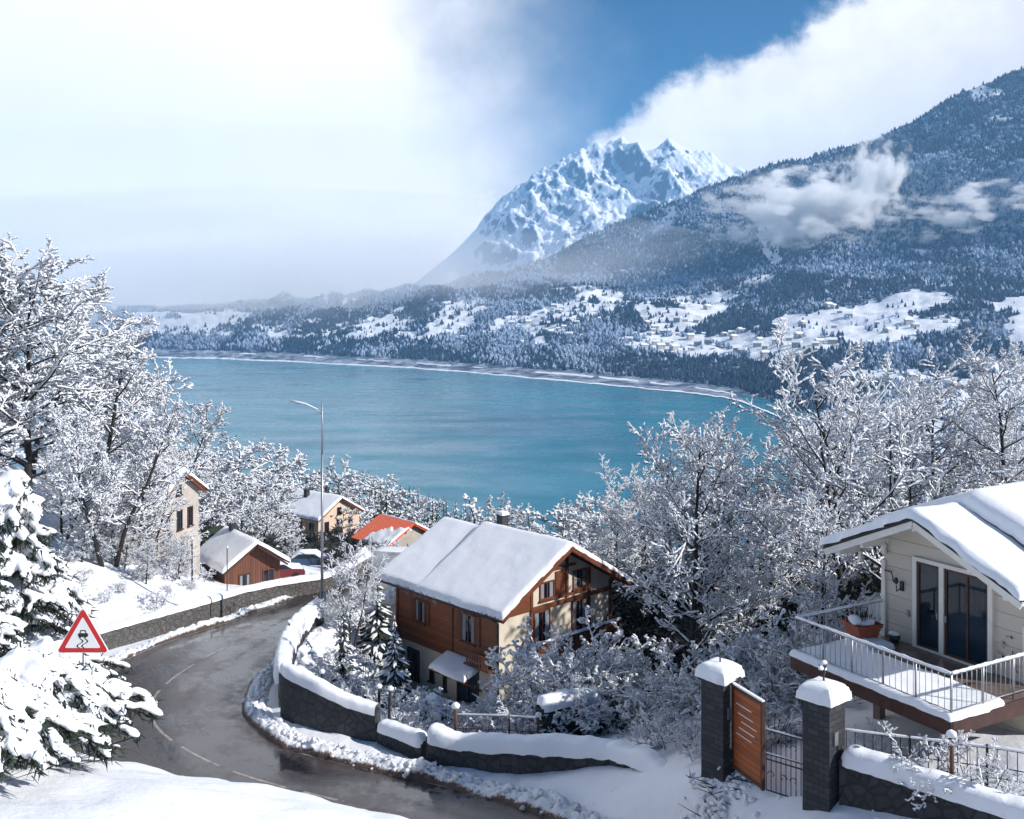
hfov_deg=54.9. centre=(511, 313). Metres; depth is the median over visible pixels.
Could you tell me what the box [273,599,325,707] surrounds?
garden wall
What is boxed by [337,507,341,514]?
window
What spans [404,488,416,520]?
conifer tree
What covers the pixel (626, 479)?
deciduous tree
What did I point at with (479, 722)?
shrub
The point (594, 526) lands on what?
deciduous tree
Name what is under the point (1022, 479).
deciduous tree
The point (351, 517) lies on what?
deciduous tree
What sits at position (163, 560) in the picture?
shrub
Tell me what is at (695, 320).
village house
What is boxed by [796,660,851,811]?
gate pillar
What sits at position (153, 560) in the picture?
deciduous tree
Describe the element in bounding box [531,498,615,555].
deciduous tree
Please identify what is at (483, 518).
deciduous tree
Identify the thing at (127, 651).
snow chunks
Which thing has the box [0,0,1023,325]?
sky
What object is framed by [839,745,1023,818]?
garden wall
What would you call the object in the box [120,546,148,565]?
shrub
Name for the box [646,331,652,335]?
village house
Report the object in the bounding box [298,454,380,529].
deciduous tree
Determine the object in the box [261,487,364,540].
cream house
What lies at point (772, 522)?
deciduous tree
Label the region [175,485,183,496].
window
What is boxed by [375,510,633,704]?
timber chalet
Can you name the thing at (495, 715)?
wire fence
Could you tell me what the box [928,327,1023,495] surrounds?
deciduous tree
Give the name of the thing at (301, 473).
deciduous tree
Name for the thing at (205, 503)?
deciduous tree
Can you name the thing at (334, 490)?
deciduous tree
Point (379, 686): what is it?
post
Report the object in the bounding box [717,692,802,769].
shrub
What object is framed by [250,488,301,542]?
deciduous tree
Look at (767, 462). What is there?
deciduous tree
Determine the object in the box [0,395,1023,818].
ground
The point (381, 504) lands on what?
conifer tree
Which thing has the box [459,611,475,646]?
window
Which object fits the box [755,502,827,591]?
deciduous tree
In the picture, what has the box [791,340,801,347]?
village house
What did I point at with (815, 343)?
village house
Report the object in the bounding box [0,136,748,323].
snowy peak
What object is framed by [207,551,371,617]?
road wall
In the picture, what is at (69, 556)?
shrub
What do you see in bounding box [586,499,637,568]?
deciduous tree
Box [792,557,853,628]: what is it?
deciduous tree
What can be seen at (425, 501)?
deciduous tree
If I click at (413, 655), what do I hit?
door
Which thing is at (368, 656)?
shrub
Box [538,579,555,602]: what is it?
window
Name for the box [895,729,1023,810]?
shrub
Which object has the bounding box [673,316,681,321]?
village house
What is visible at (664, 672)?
shrub
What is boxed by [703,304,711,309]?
village house
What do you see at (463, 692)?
door
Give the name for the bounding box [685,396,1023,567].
lakeside forest
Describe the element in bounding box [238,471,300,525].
deciduous tree
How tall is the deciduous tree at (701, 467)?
12.676 m
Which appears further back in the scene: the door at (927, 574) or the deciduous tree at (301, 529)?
the deciduous tree at (301, 529)
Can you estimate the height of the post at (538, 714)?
1.621 m
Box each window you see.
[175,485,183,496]
[176,509,183,531]
[187,506,194,527]
[207,568,215,579]
[239,573,250,585]
[263,568,273,581]
[309,523,313,533]
[324,522,328,531]
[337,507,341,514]
[413,598,425,625]
[427,669,434,683]
[441,676,447,692]
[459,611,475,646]
[533,608,550,650]
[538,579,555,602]
[571,597,587,634]
[572,567,588,590]
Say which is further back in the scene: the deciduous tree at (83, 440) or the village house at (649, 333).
the village house at (649, 333)
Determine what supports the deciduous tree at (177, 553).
on the ground
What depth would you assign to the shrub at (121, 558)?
60.41 m
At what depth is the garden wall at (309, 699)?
40.48 m
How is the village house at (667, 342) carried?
on the mountain slope
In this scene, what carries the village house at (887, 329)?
on the mountain slope
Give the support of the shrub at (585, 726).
on the ground
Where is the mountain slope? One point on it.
(872, 310)
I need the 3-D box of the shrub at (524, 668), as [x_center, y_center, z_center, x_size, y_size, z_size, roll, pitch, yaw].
[1.360,15.994,40.849,6.352,4.936,7.725,0,0,25]
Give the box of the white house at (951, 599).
[789,481,1023,734]
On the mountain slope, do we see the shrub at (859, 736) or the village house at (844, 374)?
the village house at (844, 374)
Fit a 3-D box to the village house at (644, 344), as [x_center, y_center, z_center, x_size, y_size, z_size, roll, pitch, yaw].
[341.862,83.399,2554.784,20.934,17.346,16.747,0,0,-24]
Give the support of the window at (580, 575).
in the timber chalet
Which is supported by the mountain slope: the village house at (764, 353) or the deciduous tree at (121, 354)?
the village house at (764, 353)
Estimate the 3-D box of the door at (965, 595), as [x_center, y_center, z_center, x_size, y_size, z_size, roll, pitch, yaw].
[13.415,8.980,29.137,0.115,2.620,1.470,0,0,-29]
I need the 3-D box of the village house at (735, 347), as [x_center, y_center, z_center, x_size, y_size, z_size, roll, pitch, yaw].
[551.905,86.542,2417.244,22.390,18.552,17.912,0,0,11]
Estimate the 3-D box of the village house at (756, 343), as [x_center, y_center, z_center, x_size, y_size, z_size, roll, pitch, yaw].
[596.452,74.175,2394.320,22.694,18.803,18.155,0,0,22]
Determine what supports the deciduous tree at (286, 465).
on the ground
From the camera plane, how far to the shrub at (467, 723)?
42.04 m
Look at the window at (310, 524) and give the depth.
136.59 m
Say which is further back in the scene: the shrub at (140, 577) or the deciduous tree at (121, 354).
the deciduous tree at (121, 354)
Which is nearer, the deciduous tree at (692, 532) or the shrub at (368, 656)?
the shrub at (368, 656)
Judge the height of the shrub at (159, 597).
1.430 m
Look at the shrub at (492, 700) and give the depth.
43.19 m
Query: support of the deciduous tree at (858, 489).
on the ground
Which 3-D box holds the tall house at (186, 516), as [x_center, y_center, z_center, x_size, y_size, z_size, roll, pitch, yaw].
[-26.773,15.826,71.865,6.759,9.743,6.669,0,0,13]
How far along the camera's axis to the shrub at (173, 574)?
60.85 m
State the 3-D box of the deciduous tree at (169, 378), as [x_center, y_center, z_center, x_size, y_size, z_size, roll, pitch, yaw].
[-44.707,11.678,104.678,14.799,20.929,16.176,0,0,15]
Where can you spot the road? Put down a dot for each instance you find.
(200, 708)
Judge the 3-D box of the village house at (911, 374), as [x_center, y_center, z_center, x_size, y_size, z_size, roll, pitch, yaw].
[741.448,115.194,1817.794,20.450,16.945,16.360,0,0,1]
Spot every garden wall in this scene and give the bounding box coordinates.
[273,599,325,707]
[279,661,380,741]
[377,719,426,759]
[426,722,666,773]
[535,687,604,735]
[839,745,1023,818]
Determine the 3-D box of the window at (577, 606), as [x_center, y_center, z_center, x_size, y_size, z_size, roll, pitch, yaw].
[3.786,17.080,55.320,1.250,2.200,0.070,0,0,-43]
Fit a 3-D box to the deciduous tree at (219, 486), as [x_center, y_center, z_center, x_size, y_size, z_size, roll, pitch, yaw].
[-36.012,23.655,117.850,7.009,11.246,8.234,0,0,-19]
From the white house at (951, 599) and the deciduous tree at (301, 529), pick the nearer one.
the white house at (951, 599)
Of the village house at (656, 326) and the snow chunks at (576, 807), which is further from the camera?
the village house at (656, 326)
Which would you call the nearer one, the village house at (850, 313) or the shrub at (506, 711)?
the shrub at (506, 711)
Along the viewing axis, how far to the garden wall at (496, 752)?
35.62 m
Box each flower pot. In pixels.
[842,600,883,638]
[888,631,900,642]
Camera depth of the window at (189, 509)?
72.65 m
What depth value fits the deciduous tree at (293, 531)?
110.58 m
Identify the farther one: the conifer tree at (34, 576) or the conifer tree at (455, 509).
the conifer tree at (455, 509)
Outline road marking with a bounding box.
[127,578,499,801]
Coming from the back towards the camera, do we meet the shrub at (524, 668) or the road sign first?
the shrub at (524, 668)
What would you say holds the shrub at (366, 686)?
on the ground
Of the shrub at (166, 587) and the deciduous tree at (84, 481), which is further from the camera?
the deciduous tree at (84, 481)
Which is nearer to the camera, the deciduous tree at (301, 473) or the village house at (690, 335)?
the deciduous tree at (301, 473)
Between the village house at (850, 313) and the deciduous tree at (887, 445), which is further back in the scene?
the village house at (850, 313)
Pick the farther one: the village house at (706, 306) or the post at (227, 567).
the village house at (706, 306)
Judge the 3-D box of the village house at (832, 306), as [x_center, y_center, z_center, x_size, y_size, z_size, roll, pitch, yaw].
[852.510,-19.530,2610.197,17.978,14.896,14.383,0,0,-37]
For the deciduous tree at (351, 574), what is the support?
on the ground
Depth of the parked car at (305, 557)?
96.20 m
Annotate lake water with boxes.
[0,326,829,561]
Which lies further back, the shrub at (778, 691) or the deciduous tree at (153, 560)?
the deciduous tree at (153, 560)
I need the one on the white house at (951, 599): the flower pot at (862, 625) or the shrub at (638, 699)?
the flower pot at (862, 625)
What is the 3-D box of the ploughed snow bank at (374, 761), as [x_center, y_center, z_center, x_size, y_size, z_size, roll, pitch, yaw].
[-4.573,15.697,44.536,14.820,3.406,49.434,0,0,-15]
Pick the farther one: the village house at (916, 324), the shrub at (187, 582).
the village house at (916, 324)
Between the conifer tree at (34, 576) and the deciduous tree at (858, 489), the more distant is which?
the deciduous tree at (858, 489)
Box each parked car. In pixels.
[280,560,304,577]
[290,549,333,567]
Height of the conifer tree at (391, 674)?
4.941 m
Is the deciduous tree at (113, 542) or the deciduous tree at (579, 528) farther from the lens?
the deciduous tree at (579, 528)
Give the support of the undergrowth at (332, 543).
on the ground
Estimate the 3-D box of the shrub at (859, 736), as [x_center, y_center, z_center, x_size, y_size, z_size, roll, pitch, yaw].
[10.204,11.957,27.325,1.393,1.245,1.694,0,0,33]
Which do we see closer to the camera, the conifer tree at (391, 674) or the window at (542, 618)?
the conifer tree at (391, 674)
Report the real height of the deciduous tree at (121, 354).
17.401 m
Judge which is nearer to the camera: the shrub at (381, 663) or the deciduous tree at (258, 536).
the shrub at (381, 663)
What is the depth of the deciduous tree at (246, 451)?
149.99 m
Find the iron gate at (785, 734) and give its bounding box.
[766,726,802,796]
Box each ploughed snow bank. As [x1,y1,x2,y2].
[46,547,368,745]
[242,587,618,818]
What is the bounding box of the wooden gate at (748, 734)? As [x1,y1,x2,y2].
[732,682,764,790]
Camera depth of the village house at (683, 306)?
3011.01 m
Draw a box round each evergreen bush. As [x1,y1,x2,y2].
[0,646,165,775]
[0,670,84,783]
[23,636,132,743]
[406,692,458,721]
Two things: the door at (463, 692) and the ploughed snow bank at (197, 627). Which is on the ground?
the ploughed snow bank at (197, 627)
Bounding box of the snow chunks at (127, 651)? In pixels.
[108,639,156,661]
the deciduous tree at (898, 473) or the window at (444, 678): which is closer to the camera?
the deciduous tree at (898, 473)
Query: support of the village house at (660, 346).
on the mountain slope
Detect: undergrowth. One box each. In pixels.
[198,515,664,573]
[585,546,880,691]
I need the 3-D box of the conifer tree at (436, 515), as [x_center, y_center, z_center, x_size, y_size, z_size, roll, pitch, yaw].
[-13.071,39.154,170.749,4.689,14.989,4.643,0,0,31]
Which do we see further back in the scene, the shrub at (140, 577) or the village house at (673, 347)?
the village house at (673, 347)
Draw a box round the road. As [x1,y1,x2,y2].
[70,551,545,818]
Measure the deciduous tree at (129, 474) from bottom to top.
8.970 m
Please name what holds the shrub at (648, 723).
on the ground
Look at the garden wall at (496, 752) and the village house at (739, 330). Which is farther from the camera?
the village house at (739, 330)
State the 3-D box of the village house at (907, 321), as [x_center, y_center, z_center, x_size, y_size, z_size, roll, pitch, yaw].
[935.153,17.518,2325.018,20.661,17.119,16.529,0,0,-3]
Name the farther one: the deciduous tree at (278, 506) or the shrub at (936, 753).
the deciduous tree at (278, 506)
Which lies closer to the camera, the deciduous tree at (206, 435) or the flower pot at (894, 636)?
the flower pot at (894, 636)
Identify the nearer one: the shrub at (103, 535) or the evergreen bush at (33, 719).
the evergreen bush at (33, 719)
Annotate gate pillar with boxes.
[694,645,744,781]
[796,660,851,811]
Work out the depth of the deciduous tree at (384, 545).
78.51 m
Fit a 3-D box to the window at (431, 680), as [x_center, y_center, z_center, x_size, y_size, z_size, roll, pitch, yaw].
[-4.525,20.215,55.220,0.160,0.870,0.520,0,0,-43]
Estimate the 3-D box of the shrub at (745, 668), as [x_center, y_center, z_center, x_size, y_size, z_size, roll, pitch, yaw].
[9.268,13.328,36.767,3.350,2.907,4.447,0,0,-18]
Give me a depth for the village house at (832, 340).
2177.75 m
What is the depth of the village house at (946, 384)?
1674.50 m
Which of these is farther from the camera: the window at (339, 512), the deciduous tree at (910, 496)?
the window at (339, 512)
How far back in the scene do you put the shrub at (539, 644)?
43.83 m
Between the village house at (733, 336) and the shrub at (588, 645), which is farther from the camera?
the village house at (733, 336)
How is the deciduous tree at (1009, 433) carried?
on the ground
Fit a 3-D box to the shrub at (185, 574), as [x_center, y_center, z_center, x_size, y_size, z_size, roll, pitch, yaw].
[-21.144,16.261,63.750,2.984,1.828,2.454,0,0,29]
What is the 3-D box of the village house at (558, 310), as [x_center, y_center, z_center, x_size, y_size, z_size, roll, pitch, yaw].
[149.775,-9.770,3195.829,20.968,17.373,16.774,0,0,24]
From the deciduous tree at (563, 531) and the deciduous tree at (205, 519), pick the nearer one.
the deciduous tree at (205, 519)
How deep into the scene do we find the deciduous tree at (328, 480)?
149.52 m
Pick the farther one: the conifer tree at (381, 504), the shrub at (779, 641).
the conifer tree at (381, 504)
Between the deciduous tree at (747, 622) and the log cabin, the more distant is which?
the log cabin
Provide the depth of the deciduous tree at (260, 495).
149.45 m
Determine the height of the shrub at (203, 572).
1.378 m
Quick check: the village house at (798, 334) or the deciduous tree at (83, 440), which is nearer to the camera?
the deciduous tree at (83, 440)
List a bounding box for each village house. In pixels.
[551,303,557,307]
[554,308,561,312]
[625,336,632,341]
[639,343,648,347]
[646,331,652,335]
[651,324,659,330]
[656,343,665,349]
[658,328,666,333]
[662,340,669,345]
[669,344,677,350]
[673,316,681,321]
[679,304,686,309]
[686,333,694,338]
[693,318,699,322]
[693,339,702,345]
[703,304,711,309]
[703,337,714,343]
[729,334,737,339]
[732,345,741,352]
[736,327,744,333]
[752,340,762,346]
[760,350,769,357]
[761,344,768,348]
[771,337,776,344]
[786,336,792,340]
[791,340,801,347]
[793,331,802,338]
[798,320,806,325]
[811,341,818,345]
[814,338,823,344]
[823,302,833,308]
[827,337,837,344]
[830,304,836,308]
[839,372,853,379]
[844,311,853,318]
[884,327,891,332]
[903,318,913,324]
[907,372,919,380]
[912,323,919,327]
[943,379,956,388]
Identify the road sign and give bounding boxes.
[58,605,107,752]
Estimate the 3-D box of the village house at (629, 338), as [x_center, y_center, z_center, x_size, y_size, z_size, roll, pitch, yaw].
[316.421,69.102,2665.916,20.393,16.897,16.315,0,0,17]
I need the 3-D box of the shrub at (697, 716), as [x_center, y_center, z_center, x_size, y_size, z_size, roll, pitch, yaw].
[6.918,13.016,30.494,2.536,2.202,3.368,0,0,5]
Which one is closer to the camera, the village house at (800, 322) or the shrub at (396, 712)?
the shrub at (396, 712)
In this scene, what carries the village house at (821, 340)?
on the mountain slope
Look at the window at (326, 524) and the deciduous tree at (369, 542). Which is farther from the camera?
the window at (326, 524)
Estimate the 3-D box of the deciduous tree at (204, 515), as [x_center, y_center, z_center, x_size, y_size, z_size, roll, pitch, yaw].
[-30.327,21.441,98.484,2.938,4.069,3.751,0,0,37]
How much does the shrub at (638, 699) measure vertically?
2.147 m
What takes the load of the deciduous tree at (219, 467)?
on the ground
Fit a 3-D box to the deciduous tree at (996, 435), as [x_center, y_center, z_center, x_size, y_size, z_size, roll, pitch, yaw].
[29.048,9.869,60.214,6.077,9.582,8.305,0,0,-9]
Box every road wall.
[96,597,210,649]
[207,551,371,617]
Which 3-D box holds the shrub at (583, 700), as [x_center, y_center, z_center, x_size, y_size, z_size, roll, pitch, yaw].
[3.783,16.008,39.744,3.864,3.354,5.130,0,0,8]
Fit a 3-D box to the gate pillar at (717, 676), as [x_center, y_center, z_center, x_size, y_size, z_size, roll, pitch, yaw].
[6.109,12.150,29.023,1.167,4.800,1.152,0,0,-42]
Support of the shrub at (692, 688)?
on the ground
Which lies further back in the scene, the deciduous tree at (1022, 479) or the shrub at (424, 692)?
the deciduous tree at (1022, 479)
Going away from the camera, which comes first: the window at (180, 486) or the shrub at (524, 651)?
the shrub at (524, 651)
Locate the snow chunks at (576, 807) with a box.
[242,637,606,818]
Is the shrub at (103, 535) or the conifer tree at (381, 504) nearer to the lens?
the shrub at (103, 535)
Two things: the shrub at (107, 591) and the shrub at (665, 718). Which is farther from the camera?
the shrub at (107, 591)
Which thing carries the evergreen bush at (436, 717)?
on the ground
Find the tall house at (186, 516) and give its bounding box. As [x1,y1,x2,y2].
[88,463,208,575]
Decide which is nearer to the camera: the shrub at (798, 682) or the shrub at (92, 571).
the shrub at (798, 682)
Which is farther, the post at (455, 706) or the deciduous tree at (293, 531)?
the deciduous tree at (293, 531)
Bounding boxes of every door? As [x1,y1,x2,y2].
[407,646,419,682]
[456,672,478,704]
[917,561,938,652]
[944,568,986,668]
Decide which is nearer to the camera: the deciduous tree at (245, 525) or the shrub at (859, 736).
the shrub at (859, 736)
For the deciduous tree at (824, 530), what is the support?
on the ground
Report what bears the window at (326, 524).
in the cream house at (307, 504)
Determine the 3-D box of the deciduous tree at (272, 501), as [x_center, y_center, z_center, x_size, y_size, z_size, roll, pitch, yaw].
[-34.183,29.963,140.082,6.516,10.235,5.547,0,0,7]
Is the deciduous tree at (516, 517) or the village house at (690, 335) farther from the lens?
the village house at (690, 335)
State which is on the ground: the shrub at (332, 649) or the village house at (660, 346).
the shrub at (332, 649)
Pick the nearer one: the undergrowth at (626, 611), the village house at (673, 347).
the undergrowth at (626, 611)
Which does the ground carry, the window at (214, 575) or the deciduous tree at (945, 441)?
the deciduous tree at (945, 441)
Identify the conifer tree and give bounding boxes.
[0,470,110,678]
[0,540,30,656]
[332,608,354,683]
[356,577,411,671]
[372,616,413,709]
[374,485,384,516]
[382,483,392,514]
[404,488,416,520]
[425,503,432,527]
[429,494,435,525]
[432,501,439,522]
[445,499,450,517]
[453,498,458,518]
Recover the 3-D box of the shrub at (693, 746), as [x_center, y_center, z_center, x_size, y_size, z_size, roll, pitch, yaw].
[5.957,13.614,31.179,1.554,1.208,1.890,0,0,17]
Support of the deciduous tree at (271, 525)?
on the ground
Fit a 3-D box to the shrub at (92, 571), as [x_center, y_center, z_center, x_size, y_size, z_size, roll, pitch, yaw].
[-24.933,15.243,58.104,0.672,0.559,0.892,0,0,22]
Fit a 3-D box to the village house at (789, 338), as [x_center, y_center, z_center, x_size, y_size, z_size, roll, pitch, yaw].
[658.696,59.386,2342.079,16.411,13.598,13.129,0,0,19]
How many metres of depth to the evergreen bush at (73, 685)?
14.34 m
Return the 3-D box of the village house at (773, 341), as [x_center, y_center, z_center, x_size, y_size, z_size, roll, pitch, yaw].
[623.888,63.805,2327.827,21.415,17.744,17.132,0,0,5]
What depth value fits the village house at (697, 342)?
2553.20 m
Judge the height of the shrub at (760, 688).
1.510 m
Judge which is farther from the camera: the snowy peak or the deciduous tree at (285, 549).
the snowy peak
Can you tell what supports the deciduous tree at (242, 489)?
on the ground
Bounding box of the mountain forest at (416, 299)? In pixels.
[116,65,1023,411]
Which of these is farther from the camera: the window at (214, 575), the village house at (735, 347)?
the village house at (735, 347)
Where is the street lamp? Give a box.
[290,400,323,599]
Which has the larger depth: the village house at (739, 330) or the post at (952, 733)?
the village house at (739, 330)
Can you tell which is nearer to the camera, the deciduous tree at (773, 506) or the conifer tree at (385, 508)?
the deciduous tree at (773, 506)
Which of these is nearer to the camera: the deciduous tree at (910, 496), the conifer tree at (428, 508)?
the deciduous tree at (910, 496)
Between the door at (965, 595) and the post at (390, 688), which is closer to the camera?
the door at (965, 595)
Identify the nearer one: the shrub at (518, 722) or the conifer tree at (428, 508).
the shrub at (518, 722)
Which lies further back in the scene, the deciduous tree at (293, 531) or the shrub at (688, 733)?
the deciduous tree at (293, 531)
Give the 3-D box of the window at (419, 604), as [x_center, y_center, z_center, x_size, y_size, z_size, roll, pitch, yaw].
[-5.240,16.890,55.886,0.160,1.320,1.070,0,0,-43]
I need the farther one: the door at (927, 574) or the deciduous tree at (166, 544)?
the deciduous tree at (166, 544)
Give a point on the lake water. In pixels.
(539, 445)
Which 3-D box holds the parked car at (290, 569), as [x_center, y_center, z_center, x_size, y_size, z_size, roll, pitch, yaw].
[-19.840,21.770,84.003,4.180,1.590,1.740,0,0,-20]
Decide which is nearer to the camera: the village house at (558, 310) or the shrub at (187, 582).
the shrub at (187, 582)
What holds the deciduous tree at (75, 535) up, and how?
on the ground
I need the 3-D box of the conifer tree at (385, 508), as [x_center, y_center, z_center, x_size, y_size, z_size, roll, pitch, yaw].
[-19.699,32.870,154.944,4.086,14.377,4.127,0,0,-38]
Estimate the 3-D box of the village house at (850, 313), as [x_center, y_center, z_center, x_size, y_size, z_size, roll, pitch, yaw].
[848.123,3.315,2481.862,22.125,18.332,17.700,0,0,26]
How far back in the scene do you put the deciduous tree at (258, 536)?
89.95 m
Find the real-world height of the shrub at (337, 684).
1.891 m
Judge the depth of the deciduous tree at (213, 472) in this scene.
110.14 m
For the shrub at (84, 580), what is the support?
on the ground
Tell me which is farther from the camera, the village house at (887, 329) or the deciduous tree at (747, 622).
the village house at (887, 329)
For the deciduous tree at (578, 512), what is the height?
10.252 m
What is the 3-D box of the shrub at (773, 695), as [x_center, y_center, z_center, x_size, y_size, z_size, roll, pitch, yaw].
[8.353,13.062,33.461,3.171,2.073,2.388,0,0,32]
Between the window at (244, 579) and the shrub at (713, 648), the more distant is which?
the window at (244, 579)
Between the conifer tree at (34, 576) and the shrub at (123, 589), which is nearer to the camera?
the conifer tree at (34, 576)
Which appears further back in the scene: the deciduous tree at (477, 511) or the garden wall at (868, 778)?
the deciduous tree at (477, 511)
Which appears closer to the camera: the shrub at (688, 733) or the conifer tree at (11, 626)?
the conifer tree at (11, 626)
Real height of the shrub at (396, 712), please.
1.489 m
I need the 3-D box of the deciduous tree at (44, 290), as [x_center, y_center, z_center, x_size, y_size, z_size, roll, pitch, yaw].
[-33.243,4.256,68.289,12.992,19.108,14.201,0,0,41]
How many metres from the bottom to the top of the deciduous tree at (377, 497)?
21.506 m
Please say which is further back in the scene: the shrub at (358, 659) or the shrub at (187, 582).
the shrub at (187, 582)
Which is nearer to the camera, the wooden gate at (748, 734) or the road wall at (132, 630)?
the wooden gate at (748, 734)
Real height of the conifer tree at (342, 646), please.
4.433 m
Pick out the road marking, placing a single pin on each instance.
(170, 739)
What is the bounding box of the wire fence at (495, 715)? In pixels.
[458,713,536,733]
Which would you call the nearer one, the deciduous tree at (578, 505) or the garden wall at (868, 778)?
the garden wall at (868, 778)
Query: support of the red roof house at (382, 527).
on the ground
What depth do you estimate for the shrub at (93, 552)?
59.64 m
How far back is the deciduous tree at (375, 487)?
175.58 m
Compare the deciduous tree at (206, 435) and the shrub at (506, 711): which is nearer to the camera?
the shrub at (506, 711)
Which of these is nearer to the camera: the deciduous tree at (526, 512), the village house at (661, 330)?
the deciduous tree at (526, 512)
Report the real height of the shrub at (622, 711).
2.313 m
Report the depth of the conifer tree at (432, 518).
235.20 m
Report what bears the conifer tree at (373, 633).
on the ground
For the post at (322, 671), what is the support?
on the ground
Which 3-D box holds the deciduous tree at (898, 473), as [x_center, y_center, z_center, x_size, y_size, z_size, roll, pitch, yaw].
[13.609,6.601,40.373,10.616,12.832,7.768,0,0,-13]
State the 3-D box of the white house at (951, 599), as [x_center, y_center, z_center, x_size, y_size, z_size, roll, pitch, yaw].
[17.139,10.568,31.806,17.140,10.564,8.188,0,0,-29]
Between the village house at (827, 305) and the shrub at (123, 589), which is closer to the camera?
the shrub at (123, 589)
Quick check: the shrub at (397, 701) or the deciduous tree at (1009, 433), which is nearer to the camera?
the shrub at (397, 701)
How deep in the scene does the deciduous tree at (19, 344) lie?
66.16 m
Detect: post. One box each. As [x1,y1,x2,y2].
[190,537,193,583]
[226,546,227,590]
[319,669,324,678]
[376,683,381,702]
[387,686,393,718]
[451,702,459,730]
[535,712,540,733]
[946,729,956,774]
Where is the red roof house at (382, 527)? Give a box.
[351,513,429,547]
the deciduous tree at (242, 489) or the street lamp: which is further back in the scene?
the deciduous tree at (242, 489)
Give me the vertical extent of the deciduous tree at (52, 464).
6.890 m
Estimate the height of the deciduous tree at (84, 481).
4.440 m
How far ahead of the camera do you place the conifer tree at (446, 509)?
236.13 m
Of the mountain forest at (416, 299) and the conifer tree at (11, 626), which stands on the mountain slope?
the mountain forest at (416, 299)
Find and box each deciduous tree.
[0,232,76,452]
[0,235,159,491]
[0,301,117,474]
[19,334,176,492]
[20,316,190,488]
[33,427,122,539]
[45,389,192,566]
[60,358,193,480]
[62,509,106,561]
[67,469,110,530]
[87,508,150,567]
[102,425,186,561]
[105,436,196,556]
[130,399,230,496]
[131,539,162,583]
[155,533,172,566]
[162,442,249,526]
[164,525,201,579]
[164,538,190,569]
[166,447,216,521]
[187,443,240,520]
[193,470,239,525]
[198,514,210,541]
[199,508,214,525]
[206,432,288,524]
[213,469,268,531]
[227,508,259,531]
[228,466,271,525]
[231,436,315,512]
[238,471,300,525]
[248,488,286,528]
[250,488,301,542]
[252,533,265,541]
[254,513,292,551]
[267,519,308,553]
[272,451,332,493]
[282,535,302,557]
[284,512,307,537]
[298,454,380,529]
[313,529,388,647]
[314,478,330,491]
[331,506,363,536]
[332,484,362,529]
[336,472,416,521]
[345,470,407,527]
[354,539,374,550]
[381,540,399,546]
[395,489,444,527]
[461,493,493,524]
[481,503,526,528]
[484,492,534,531]
[517,508,551,535]
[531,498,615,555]
[544,500,607,543]
[547,487,648,569]
[567,511,604,557]
[576,503,636,565]
[579,453,694,573]
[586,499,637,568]
[608,499,689,617]
[616,406,769,679]
[628,465,712,601]
[650,420,787,582]
[656,455,762,598]
[671,496,724,585]
[688,542,780,659]
[705,575,779,649]
[716,318,1006,628]
[724,490,794,589]
[727,500,808,623]
[746,396,881,562]
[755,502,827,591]
[765,421,897,558]
[765,488,879,642]
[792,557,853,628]
[820,463,888,559]
[845,392,949,519]
[869,433,957,511]
[872,369,997,506]
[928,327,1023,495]
[937,395,1023,492]
[949,415,1023,495]
[1008,439,1023,481]
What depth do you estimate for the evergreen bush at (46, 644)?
21.66 m
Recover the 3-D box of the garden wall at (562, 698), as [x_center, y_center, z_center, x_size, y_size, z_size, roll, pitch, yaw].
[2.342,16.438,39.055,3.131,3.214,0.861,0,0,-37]
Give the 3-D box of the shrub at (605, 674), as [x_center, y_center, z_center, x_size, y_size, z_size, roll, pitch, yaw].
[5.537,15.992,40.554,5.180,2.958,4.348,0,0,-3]
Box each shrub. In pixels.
[47,541,82,564]
[67,568,89,598]
[79,545,104,559]
[83,568,95,573]
[92,588,116,601]
[101,530,125,541]
[109,553,132,563]
[111,581,128,592]
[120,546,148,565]
[129,562,162,579]
[137,588,175,610]
[142,548,169,565]
[161,583,172,591]
[163,566,182,580]
[167,549,205,576]
[180,576,199,588]
[190,566,215,581]
[313,645,411,697]
[320,658,370,695]
[325,644,341,656]
[339,672,386,699]
[359,643,379,660]
[364,684,422,720]
[366,656,403,675]
[387,700,429,730]
[394,683,451,719]
[413,696,471,729]
[428,641,583,731]
[445,705,484,732]
[466,698,514,732]
[471,673,538,732]
[472,638,638,732]
[481,663,613,734]
[489,605,635,712]
[490,681,577,733]
[510,629,638,688]
[525,677,620,736]
[528,624,669,730]
[554,650,647,706]
[557,660,652,733]
[590,621,685,677]
[591,685,660,737]
[602,656,679,734]
[612,641,742,731]
[625,671,695,726]
[627,707,690,748]
[633,716,664,738]
[645,650,701,689]
[657,703,700,735]
[662,640,779,704]
[663,658,775,709]
[667,718,700,753]
[673,720,700,761]
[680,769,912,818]
[689,633,811,704]
[694,689,773,751]
[713,626,798,683]
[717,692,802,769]
[739,670,800,714]
[742,680,779,712]
[744,585,875,703]
[766,677,810,704]
[849,717,904,752]
[877,720,968,801]
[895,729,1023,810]
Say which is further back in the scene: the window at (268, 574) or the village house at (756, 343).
the village house at (756, 343)
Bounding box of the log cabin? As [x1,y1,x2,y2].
[200,523,290,585]
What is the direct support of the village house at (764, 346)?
on the mountain slope
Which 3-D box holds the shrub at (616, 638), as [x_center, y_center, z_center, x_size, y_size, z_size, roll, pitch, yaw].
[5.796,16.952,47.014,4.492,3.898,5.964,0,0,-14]
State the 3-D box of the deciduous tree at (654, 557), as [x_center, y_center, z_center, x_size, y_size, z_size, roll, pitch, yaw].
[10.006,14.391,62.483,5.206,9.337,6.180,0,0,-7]
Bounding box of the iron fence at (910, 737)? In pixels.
[845,728,1023,785]
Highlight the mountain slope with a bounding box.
[98,68,1023,419]

